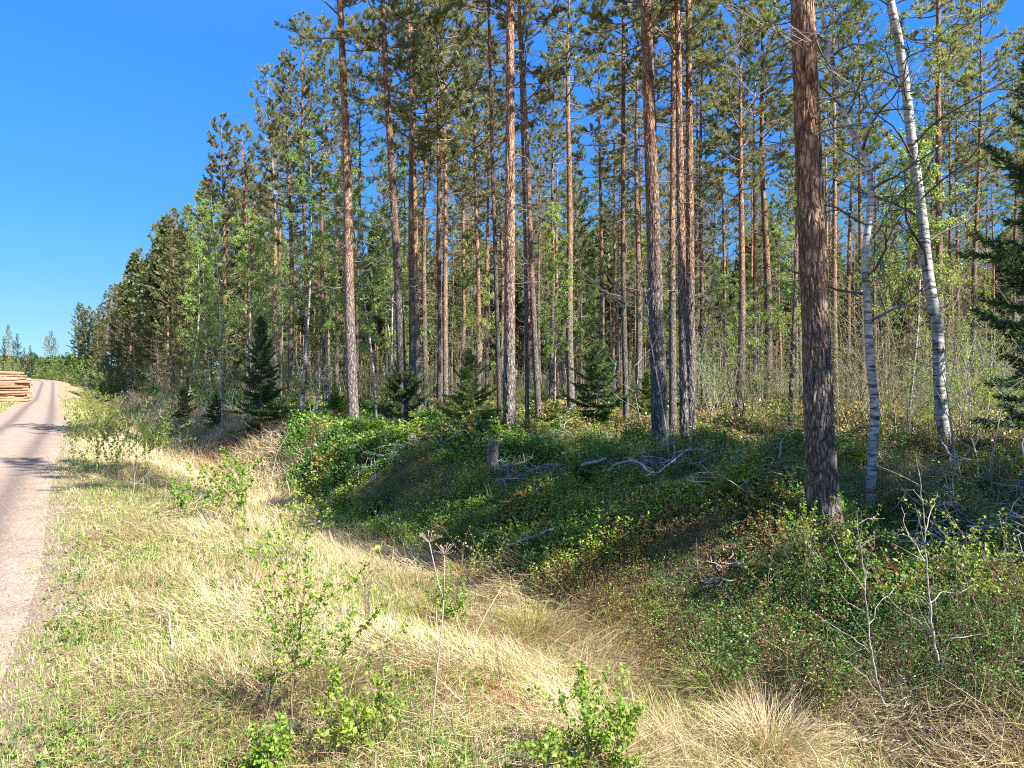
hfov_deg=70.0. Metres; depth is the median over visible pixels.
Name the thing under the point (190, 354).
pine tree
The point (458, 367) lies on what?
undergrowth shrub
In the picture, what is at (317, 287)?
pine tree
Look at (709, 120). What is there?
pine tree
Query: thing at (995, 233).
pine tree
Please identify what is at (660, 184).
pine tree
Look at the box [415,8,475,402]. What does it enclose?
pine tree
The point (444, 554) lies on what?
dried umbel plant
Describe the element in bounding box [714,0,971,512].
birch tree
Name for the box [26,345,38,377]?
spruce tree
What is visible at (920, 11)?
pine tree
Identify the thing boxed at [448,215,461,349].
pine tree
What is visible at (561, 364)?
undergrowth shrub
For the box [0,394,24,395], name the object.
log
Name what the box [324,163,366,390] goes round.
pine tree
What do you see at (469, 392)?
young spruce
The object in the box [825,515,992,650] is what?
birch sapling
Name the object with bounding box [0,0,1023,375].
sky
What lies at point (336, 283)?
pine tree
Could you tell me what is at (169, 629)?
broken stick
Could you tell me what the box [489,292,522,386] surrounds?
pine tree
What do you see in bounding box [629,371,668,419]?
young spruce
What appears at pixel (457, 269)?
pine tree
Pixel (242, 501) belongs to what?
willow bush
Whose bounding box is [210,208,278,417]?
birch tree
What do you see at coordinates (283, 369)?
undergrowth shrub
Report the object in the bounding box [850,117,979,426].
birch tree
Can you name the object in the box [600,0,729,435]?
pine tree
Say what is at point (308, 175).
birch tree
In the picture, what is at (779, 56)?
pine tree
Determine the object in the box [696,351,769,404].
undergrowth shrub
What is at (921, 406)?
undergrowth shrub
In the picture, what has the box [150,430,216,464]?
willow bush
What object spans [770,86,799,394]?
pine tree
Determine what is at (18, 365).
birch tree
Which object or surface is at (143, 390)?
undergrowth shrub
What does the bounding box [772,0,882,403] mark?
pine tree
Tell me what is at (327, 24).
pine tree
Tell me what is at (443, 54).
pine tree
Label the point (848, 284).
pine tree
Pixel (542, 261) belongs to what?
pine tree
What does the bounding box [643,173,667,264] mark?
pine tree
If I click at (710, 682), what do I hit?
grass tussock
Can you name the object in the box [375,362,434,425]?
young spruce
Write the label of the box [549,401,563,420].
young spruce
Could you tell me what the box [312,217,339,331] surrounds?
pine tree
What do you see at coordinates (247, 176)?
pine tree
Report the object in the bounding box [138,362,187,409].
undergrowth shrub
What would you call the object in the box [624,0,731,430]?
pine tree
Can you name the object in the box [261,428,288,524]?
fallen branch
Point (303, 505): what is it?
birch sapling
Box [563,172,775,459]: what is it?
bare shrub
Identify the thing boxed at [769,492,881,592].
birch sapling
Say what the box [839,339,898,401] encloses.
undergrowth shrub
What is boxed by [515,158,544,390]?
pine tree
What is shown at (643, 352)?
pine tree
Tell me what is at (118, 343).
pine tree
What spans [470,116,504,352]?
pine tree
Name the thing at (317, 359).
undergrowth shrub
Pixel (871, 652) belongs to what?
bare sapling
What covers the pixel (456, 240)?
pine tree
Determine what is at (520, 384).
undergrowth thicket
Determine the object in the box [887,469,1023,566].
twig heap
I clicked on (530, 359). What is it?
pine tree
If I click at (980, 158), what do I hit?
pine tree
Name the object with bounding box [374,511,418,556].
birch sapling
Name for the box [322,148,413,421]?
birch tree
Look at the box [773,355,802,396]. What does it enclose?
undergrowth shrub
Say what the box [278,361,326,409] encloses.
undergrowth shrub
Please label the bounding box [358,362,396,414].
undergrowth shrub
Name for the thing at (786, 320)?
undergrowth shrub
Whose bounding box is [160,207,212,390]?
pine tree
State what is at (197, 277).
birch tree
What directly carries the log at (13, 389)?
on the log
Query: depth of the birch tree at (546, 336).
53.58 m
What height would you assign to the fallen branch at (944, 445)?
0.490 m
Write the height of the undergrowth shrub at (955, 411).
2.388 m
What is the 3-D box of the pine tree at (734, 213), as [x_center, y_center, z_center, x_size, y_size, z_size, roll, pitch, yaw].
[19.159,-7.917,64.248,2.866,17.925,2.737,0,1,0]
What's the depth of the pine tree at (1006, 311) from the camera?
67.64 m
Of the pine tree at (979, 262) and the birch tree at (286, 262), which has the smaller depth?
the birch tree at (286, 262)
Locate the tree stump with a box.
[484,440,498,474]
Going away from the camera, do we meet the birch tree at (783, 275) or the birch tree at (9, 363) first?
the birch tree at (783, 275)
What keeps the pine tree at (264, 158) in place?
on the ground at (40, 608)
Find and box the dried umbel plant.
[419,530,455,745]
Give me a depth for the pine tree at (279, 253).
40.16 m
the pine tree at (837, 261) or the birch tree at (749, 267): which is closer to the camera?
the birch tree at (749, 267)
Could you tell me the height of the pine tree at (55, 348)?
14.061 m
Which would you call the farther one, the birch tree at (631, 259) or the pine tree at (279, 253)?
the pine tree at (279, 253)
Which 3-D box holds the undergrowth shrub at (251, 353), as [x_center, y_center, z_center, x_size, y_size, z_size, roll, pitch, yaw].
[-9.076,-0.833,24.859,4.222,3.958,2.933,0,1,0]
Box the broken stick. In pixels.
[149,611,173,657]
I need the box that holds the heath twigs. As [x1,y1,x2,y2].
[123,389,1023,767]
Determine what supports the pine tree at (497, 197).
on the ground at (40, 608)
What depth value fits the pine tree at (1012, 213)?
40.93 m
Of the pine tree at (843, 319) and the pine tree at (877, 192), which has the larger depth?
the pine tree at (843, 319)
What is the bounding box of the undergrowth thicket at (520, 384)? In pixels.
[107,322,1020,412]
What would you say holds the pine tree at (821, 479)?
on the ground at (40, 608)
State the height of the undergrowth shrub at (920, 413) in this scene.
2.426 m
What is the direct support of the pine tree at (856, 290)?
on the ground at (40, 608)
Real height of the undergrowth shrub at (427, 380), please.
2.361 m
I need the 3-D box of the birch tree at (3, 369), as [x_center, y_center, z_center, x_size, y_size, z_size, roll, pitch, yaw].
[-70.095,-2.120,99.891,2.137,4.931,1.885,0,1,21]
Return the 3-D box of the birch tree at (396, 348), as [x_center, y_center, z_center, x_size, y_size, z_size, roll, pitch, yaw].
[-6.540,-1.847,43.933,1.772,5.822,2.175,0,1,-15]
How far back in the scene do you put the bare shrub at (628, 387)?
14.75 m
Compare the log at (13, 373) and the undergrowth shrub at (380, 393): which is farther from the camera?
the log at (13, 373)
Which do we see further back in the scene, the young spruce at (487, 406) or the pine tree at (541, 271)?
the pine tree at (541, 271)
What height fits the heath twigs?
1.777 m
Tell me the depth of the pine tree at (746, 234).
56.91 m
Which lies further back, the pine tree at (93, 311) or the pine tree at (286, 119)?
the pine tree at (93, 311)
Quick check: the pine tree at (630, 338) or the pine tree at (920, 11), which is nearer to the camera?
the pine tree at (920, 11)
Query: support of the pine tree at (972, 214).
on the ground at (40, 608)
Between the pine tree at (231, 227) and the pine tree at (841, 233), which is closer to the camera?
the pine tree at (231, 227)
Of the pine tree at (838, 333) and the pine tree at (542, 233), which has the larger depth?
the pine tree at (838, 333)
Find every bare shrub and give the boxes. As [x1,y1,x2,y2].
[125,445,181,498]
[297,392,329,419]
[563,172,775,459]
[598,345,644,427]
[901,314,1023,487]
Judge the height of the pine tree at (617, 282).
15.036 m
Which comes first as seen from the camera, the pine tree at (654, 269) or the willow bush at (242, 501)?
the willow bush at (242, 501)
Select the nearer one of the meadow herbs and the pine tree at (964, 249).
the meadow herbs
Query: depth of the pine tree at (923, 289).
61.27 m
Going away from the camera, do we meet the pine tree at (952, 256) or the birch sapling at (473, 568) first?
the birch sapling at (473, 568)
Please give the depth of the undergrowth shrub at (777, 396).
16.94 m
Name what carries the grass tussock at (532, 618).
on the ground at (40, 608)
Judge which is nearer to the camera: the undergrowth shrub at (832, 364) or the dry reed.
the dry reed
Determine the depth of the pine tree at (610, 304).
63.45 m
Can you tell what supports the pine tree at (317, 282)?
on the ground at (40, 608)
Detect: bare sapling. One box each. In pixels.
[812,508,902,713]
[879,454,984,682]
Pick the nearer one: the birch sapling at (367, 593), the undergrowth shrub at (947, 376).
the birch sapling at (367, 593)
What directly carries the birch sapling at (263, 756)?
on the ground at (40, 608)
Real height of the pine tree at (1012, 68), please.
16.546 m
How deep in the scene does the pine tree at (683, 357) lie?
14.14 m
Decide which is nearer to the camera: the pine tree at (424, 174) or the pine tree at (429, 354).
the pine tree at (424, 174)
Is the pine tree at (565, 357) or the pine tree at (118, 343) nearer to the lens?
the pine tree at (565, 357)
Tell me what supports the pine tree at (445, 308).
on the ground at (40, 608)
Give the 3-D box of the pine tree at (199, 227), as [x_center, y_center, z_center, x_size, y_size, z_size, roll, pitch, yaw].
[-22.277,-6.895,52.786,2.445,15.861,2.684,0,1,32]
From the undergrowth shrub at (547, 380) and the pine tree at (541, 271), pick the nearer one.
the undergrowth shrub at (547, 380)
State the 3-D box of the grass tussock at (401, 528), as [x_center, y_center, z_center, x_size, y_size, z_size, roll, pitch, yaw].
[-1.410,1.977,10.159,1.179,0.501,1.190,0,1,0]
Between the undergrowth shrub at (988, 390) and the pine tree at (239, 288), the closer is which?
the undergrowth shrub at (988, 390)
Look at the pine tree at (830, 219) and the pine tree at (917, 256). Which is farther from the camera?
the pine tree at (917, 256)
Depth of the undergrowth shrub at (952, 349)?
28.36 m
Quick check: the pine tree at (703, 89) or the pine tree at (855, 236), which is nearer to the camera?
the pine tree at (703, 89)
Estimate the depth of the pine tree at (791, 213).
52.06 m
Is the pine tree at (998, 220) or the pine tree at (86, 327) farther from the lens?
the pine tree at (86, 327)
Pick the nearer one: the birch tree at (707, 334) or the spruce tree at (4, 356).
the birch tree at (707, 334)
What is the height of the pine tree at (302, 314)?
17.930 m
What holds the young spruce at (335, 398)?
on the ground at (40, 608)
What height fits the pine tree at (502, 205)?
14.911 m
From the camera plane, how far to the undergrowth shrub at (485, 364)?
25.09 m
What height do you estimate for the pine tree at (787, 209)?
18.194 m
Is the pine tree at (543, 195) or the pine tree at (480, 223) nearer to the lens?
the pine tree at (480, 223)
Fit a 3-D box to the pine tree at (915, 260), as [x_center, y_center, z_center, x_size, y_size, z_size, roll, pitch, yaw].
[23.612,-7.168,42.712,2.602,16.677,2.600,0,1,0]
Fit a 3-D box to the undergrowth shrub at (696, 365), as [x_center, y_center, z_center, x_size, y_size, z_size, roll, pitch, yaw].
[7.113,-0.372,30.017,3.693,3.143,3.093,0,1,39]
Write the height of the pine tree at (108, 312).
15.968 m
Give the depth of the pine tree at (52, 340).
254.42 m
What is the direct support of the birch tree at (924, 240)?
on the ground at (40, 608)
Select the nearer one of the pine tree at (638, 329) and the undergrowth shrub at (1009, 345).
the undergrowth shrub at (1009, 345)
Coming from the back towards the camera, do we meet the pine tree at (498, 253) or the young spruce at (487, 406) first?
the pine tree at (498, 253)
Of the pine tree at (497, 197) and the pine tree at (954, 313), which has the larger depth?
the pine tree at (954, 313)
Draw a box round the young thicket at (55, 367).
[0,351,180,402]
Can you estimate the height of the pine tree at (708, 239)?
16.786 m
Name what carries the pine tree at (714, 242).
on the ground at (40, 608)
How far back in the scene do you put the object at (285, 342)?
54.91 m
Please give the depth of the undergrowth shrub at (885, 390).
17.33 m
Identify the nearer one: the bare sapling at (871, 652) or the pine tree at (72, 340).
the bare sapling at (871, 652)
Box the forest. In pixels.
[89,209,1022,390]
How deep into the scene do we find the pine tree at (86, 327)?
149.35 m
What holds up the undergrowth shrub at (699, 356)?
on the ground at (40, 608)
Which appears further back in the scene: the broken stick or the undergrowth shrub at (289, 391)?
the undergrowth shrub at (289, 391)
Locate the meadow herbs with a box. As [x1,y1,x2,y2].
[0,436,738,767]
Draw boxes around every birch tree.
[0,351,7,370]
[5,353,16,370]
[15,359,23,371]
[176,241,236,405]
[187,198,254,424]
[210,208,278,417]
[243,215,284,374]
[261,113,355,411]
[268,253,302,393]
[289,170,370,405]
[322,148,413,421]
[325,276,343,392]
[355,144,431,402]
[360,147,407,369]
[384,245,407,349]
[386,270,408,362]
[389,305,408,369]
[390,209,448,353]
[448,228,488,367]
[448,231,503,371]
[529,201,579,406]
[538,242,598,394]
[540,160,605,393]
[540,287,565,363]
[557,270,573,385]
[573,264,593,383]
[575,239,615,393]
[615,184,668,347]
[630,261,647,369]
[663,225,685,399]
[665,271,710,366]
[698,313,727,391]
[705,257,736,393]
[707,266,764,379]
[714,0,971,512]
[719,293,738,382]
[726,254,752,359]
[733,279,774,369]
[734,191,783,398]
[758,217,801,368]
[780,0,1023,447]
[828,246,857,357]
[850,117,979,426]
[853,185,907,394]
[944,221,994,363]
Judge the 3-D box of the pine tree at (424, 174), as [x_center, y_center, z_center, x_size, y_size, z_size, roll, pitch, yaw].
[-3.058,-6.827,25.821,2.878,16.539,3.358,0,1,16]
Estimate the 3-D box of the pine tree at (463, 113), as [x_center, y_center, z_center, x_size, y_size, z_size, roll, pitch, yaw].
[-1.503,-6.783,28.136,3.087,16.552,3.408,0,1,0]
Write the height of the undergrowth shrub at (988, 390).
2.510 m
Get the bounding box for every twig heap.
[347,424,470,483]
[477,440,565,484]
[538,416,611,444]
[585,434,728,483]
[686,426,871,506]
[701,551,744,596]
[877,444,1023,522]
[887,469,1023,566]
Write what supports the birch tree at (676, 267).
on the ground at (40, 608)
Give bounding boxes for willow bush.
[50,389,197,475]
[57,382,99,408]
[72,391,125,422]
[79,392,144,440]
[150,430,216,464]
[169,477,213,510]
[178,445,264,528]
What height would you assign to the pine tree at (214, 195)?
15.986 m
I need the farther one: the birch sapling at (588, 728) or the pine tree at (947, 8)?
the pine tree at (947, 8)
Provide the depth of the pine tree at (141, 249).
80.33 m
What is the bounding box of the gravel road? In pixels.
[0,379,65,684]
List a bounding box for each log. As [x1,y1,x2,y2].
[0,371,17,374]
[0,377,17,380]
[0,381,29,382]
[0,383,14,385]
[0,385,22,387]
[0,388,27,390]
[0,391,21,393]
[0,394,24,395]
[0,397,23,398]
[0,399,27,401]
[7,374,19,376]
[15,383,32,384]
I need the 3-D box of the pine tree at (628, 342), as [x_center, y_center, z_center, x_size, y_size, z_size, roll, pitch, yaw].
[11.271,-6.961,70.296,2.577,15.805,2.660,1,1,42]
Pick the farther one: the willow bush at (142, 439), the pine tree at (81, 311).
the pine tree at (81, 311)
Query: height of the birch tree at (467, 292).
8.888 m
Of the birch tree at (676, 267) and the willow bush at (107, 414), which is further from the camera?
the birch tree at (676, 267)
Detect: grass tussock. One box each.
[370,510,430,544]
[429,539,502,582]
[475,593,585,648]
[654,629,784,709]
[682,665,855,767]
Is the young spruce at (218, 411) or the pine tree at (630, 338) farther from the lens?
the pine tree at (630, 338)
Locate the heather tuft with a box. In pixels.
[718,642,821,712]
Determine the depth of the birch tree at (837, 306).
37.31 m
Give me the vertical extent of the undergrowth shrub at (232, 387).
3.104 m
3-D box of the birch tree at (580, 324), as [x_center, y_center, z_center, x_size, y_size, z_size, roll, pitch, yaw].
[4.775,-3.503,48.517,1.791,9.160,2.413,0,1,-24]
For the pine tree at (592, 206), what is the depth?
52.13 m
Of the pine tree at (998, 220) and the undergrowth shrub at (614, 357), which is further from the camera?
the pine tree at (998, 220)
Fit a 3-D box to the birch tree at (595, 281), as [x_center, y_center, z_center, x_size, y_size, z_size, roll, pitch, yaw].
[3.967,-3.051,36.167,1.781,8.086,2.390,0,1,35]
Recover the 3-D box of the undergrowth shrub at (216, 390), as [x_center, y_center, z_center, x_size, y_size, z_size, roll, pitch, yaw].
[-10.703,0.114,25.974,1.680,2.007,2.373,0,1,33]
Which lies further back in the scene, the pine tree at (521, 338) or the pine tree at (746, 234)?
the pine tree at (521, 338)
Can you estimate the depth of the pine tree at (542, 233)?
53.54 m
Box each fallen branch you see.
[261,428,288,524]
[483,528,553,575]
[579,458,606,466]
[602,447,687,480]
[940,436,969,493]
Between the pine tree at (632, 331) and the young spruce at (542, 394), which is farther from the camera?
the pine tree at (632, 331)
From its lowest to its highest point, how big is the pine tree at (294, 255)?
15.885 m
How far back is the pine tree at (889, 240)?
58.66 m
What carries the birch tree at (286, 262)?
on the ground at (40, 608)
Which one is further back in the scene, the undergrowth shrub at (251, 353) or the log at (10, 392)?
the log at (10, 392)
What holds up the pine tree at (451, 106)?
on the ground at (40, 608)
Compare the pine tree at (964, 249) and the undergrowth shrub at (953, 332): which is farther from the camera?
the pine tree at (964, 249)
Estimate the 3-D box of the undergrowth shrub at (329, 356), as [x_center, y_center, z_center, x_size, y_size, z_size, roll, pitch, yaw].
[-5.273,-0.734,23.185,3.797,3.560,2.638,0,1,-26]
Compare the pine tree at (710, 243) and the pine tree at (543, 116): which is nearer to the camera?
the pine tree at (543, 116)
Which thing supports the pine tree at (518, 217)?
on the ground at (40, 608)
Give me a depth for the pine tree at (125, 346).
84.77 m
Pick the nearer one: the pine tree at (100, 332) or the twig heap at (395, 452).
the twig heap at (395, 452)
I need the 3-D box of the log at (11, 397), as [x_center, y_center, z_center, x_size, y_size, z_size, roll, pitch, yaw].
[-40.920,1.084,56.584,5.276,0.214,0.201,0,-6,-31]
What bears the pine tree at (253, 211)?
on the ground at (40, 608)
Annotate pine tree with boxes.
[2,325,13,364]
[10,340,16,370]
[42,336,50,356]
[45,330,55,359]
[53,338,59,355]
[66,302,87,362]
[70,303,91,367]
[74,308,92,364]
[75,305,96,358]
[85,310,103,357]
[86,307,105,364]
[89,290,115,366]
[90,303,109,366]
[96,284,115,371]
[102,283,128,375]
[108,302,131,373]
[111,275,150,388]
[120,247,155,385]
[127,254,170,390]
[132,220,181,390]
[138,205,194,390]
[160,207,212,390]
[169,234,191,381]
[173,194,224,399]
[174,180,242,389]
[175,326,208,375]
[177,112,271,392]
[181,185,217,319]
[188,220,202,387]
[189,271,221,389]
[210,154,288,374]
[211,181,266,389]
[211,198,236,365]
[212,205,234,385]
[214,214,234,317]
[215,120,271,390]
[222,182,277,390]
[226,167,270,369]
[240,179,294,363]
[243,62,306,390]
[252,10,341,402]
[252,51,323,394]
[256,168,288,356]
[258,113,306,394]
[273,0,388,422]
[277,11,358,401]
[277,213,303,357]
[293,228,303,381]
[294,239,308,376]
[308,221,331,387]
[308,281,317,389]
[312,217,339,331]
[313,89,364,394]
[313,212,341,386]
[317,255,343,381]
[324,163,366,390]
[326,23,386,398]
[329,244,343,375]
[330,0,454,426]
[342,242,382,388]
[344,0,469,412]
[361,0,465,409]
[369,177,392,386]
[374,0,464,410]
[375,103,428,353]
[375,165,407,370]
[382,233,404,361]
[391,0,503,411]
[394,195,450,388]
[404,265,433,375]
[408,0,488,402]
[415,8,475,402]
[416,62,460,397]
[426,166,461,390]
[431,73,503,391]
[431,152,473,391]
[435,0,505,396]
[443,0,569,423]
[446,0,535,426]
[446,26,520,399]
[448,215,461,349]
[448,219,473,350]
[451,163,492,385]
[455,171,485,380]
[455,330,458,389]
[457,190,484,343]
[464,0,564,433]
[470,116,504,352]
[474,241,493,364]
[479,0,563,428]
[480,99,522,394]
[489,198,518,338]
[489,198,520,315]
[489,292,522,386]
[515,125,545,353]
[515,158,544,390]
[516,27,585,396]
[517,238,527,389]
[518,127,558,383]
[520,217,538,388]
[521,218,544,388]
[523,189,550,335]
[526,0,613,410]
[527,215,550,361]
[533,230,550,348]
[534,205,562,389]
[535,123,579,393]
[554,166,591,344]
[558,0,639,400]
[560,175,593,356]
[560,330,574,381]
[562,192,590,337]
[568,2,670,426]
[573,218,593,381]
[576,0,699,447]
[580,152,620,347]
[580,228,591,384]
[591,0,685,408]
[591,81,641,397]
[598,143,635,388]
[598,204,620,388]
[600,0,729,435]
[609,191,634,340]
[612,69,668,338]
[615,326,645,374]
[619,222,634,384]
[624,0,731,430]
[625,0,743,441]
[625,205,646,373]
[627,322,633,365]
[634,190,661,372]
[634,221,645,373]
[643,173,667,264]
[656,0,747,404]
[658,126,677,328]
[659,171,677,375]
[662,125,708,347]
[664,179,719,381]
[666,29,729,377]
[693,0,784,410]
[693,66,752,400]
[694,174,721,389]
[700,0,889,532]
[703,183,734,386]
[704,237,718,389]
[705,232,722,365]
[706,0,793,402]
[716,193,745,318]
[717,0,794,400]
[728,214,749,387]
[733,147,773,395]
[737,171,776,292]
[744,0,860,430]
[745,192,776,354]
[746,197,776,387]
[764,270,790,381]
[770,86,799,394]
[770,110,797,391]
[770,220,791,385]
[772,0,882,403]
[772,304,781,385]
[774,250,786,376]
[776,108,802,391]
[776,169,794,355]
[784,215,797,342]
[787,213,852,362]
[791,33,861,329]
[819,0,893,406]
[822,145,848,327]
[824,74,879,397]
[828,214,843,359]
[831,220,845,358]
[838,261,846,377]
[840,202,869,382]
[845,242,859,377]
[851,227,897,388]
[851,237,859,376]
[854,117,901,386]
[856,211,888,360]
[869,150,904,390]
[870,200,904,387]
[877,222,902,324]
[879,206,906,389]
[880,0,1004,426]
[884,126,934,389]
[892,237,944,383]
[895,115,934,392]
[899,180,934,354]
[906,106,960,396]
[906,205,935,379]
[912,189,945,388]
[916,21,1007,397]
[917,0,988,400]
[930,0,1023,406]
[943,205,969,376]
[944,105,1001,384]
[944,252,969,369]
[951,218,980,355]
[959,214,991,362]
[961,133,1012,369]
[967,214,996,386]
[972,151,1012,390]
[983,26,1023,392]
[989,290,1020,375]
[991,26,1023,300]
[997,113,1023,348]
[1000,72,1023,406]
[1000,138,1023,355]
[1006,148,1022,365]
[1007,236,1022,357]
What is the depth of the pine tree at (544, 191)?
38.53 m
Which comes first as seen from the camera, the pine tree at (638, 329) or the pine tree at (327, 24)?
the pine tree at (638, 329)
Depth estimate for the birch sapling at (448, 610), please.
6.14 m
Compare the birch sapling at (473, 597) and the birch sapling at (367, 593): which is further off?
the birch sapling at (367, 593)
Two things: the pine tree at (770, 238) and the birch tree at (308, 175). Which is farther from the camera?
the pine tree at (770, 238)
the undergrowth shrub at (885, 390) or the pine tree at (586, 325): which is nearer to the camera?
the undergrowth shrub at (885, 390)
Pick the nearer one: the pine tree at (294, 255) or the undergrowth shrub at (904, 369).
the undergrowth shrub at (904, 369)
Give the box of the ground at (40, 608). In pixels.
[0,374,1023,767]
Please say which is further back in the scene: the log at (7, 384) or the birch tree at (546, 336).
the log at (7, 384)
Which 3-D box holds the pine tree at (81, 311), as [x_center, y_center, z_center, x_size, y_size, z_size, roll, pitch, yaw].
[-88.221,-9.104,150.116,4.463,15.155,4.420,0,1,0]
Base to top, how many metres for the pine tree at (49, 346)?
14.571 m
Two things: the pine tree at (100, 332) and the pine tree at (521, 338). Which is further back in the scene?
the pine tree at (100, 332)
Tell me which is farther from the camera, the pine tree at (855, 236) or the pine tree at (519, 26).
the pine tree at (855, 236)
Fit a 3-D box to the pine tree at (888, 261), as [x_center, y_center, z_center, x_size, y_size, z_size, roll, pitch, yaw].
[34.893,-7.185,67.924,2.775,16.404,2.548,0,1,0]
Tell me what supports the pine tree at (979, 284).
on the ground at (40, 608)
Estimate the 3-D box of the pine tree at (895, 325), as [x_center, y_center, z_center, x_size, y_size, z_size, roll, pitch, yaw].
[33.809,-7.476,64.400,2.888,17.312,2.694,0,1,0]
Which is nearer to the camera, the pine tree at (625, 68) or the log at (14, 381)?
the pine tree at (625, 68)
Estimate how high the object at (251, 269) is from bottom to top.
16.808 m
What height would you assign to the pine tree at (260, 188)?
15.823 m
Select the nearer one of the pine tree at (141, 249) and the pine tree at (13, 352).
the pine tree at (141, 249)
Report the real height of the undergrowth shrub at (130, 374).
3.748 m
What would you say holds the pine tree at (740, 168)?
on the ground at (40, 608)
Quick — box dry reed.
[443,584,503,707]
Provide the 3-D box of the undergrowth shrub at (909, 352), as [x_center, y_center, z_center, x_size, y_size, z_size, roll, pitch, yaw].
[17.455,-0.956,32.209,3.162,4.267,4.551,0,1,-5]
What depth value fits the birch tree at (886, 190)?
32.78 m
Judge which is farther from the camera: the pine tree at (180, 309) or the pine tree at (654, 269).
the pine tree at (180, 309)
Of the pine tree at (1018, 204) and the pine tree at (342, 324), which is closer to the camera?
the pine tree at (1018, 204)
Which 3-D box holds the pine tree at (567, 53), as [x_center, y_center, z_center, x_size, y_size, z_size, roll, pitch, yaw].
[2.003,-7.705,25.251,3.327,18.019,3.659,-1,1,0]
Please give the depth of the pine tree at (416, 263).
23.88 m
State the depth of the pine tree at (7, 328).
134.88 m
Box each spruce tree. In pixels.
[0,339,13,370]
[6,334,27,371]
[19,348,30,377]
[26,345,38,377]
[955,41,1023,448]
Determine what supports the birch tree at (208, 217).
on the ground at (40, 608)
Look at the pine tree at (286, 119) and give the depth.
30.61 m
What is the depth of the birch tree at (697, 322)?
34.52 m
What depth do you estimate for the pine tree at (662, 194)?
37.15 m
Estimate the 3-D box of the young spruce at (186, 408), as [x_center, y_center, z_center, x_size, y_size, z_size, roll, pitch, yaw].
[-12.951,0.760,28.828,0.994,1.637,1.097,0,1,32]
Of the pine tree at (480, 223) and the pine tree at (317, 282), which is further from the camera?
the pine tree at (317, 282)
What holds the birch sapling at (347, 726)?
on the ground at (40, 608)
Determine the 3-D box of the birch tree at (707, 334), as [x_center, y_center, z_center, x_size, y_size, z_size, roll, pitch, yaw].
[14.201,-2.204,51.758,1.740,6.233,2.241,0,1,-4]
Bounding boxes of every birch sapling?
[207,519,274,596]
[232,512,407,751]
[234,487,346,718]
[238,711,301,767]
[268,486,336,559]
[306,658,406,764]
[350,553,405,621]
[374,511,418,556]
[415,560,470,635]
[440,526,514,604]
[455,585,508,681]
[509,524,534,586]
[517,661,645,767]
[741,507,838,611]
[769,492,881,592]
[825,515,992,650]
[898,497,1023,645]
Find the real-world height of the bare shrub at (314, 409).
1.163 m
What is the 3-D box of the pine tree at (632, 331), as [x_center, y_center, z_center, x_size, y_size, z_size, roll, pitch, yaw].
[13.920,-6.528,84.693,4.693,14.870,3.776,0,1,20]
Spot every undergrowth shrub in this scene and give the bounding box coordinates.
[106,361,142,392]
[114,348,148,397]
[129,376,160,402]
[134,319,202,414]
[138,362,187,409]
[153,347,217,411]
[179,338,281,407]
[186,313,304,403]
[186,359,244,408]
[238,345,313,394]
[238,347,310,408]
[263,332,361,411]
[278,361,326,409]
[280,321,344,400]
[284,313,384,408]
[357,342,407,403]
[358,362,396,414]
[359,338,395,394]
[382,352,461,407]
[405,305,502,407]
[421,300,502,401]
[481,368,544,407]
[515,344,548,392]
[519,361,566,398]
[538,303,644,397]
[574,319,649,400]
[620,346,679,402]
[647,306,759,407]
[666,336,768,415]
[666,340,726,394]
[695,270,797,418]
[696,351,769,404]
[705,344,760,397]
[708,279,908,425]
[724,348,839,435]
[727,342,788,413]
[757,314,876,434]
[762,295,901,415]
[765,297,884,411]
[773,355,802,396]
[781,209,987,432]
[798,305,914,423]
[799,365,856,398]
[831,309,926,410]
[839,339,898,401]
[840,344,982,434]
[843,205,1023,438]
[860,319,960,420]
[879,347,977,436]
[881,315,944,393]
[883,291,1023,435]
[889,351,989,407]
[905,303,1006,403]
[909,267,1023,429]
[922,325,1023,443]
[948,340,1014,418]
[957,346,1023,414]
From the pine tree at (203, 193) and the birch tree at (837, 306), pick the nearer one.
the birch tree at (837, 306)
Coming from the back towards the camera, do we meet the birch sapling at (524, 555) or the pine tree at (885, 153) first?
the pine tree at (885, 153)
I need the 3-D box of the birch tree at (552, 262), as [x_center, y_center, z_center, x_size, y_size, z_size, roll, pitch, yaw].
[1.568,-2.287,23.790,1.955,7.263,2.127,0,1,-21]
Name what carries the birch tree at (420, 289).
on the ground at (40, 608)
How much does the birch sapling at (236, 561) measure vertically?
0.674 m
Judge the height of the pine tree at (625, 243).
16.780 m
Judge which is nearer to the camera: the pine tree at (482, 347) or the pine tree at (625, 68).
the pine tree at (625, 68)
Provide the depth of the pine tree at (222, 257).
63.97 m
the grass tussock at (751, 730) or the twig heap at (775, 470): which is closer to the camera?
the grass tussock at (751, 730)
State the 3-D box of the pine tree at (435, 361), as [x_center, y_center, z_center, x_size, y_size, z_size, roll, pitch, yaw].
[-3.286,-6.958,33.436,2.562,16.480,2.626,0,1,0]
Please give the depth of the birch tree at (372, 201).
30.12 m
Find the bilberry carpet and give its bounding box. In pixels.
[143,386,1023,732]
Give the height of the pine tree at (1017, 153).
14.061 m
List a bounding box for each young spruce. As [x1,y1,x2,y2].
[171,383,199,422]
[202,394,224,431]
[219,315,294,436]
[326,383,344,414]
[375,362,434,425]
[435,348,507,432]
[483,401,497,426]
[529,379,548,405]
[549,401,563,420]
[558,338,638,432]
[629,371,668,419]

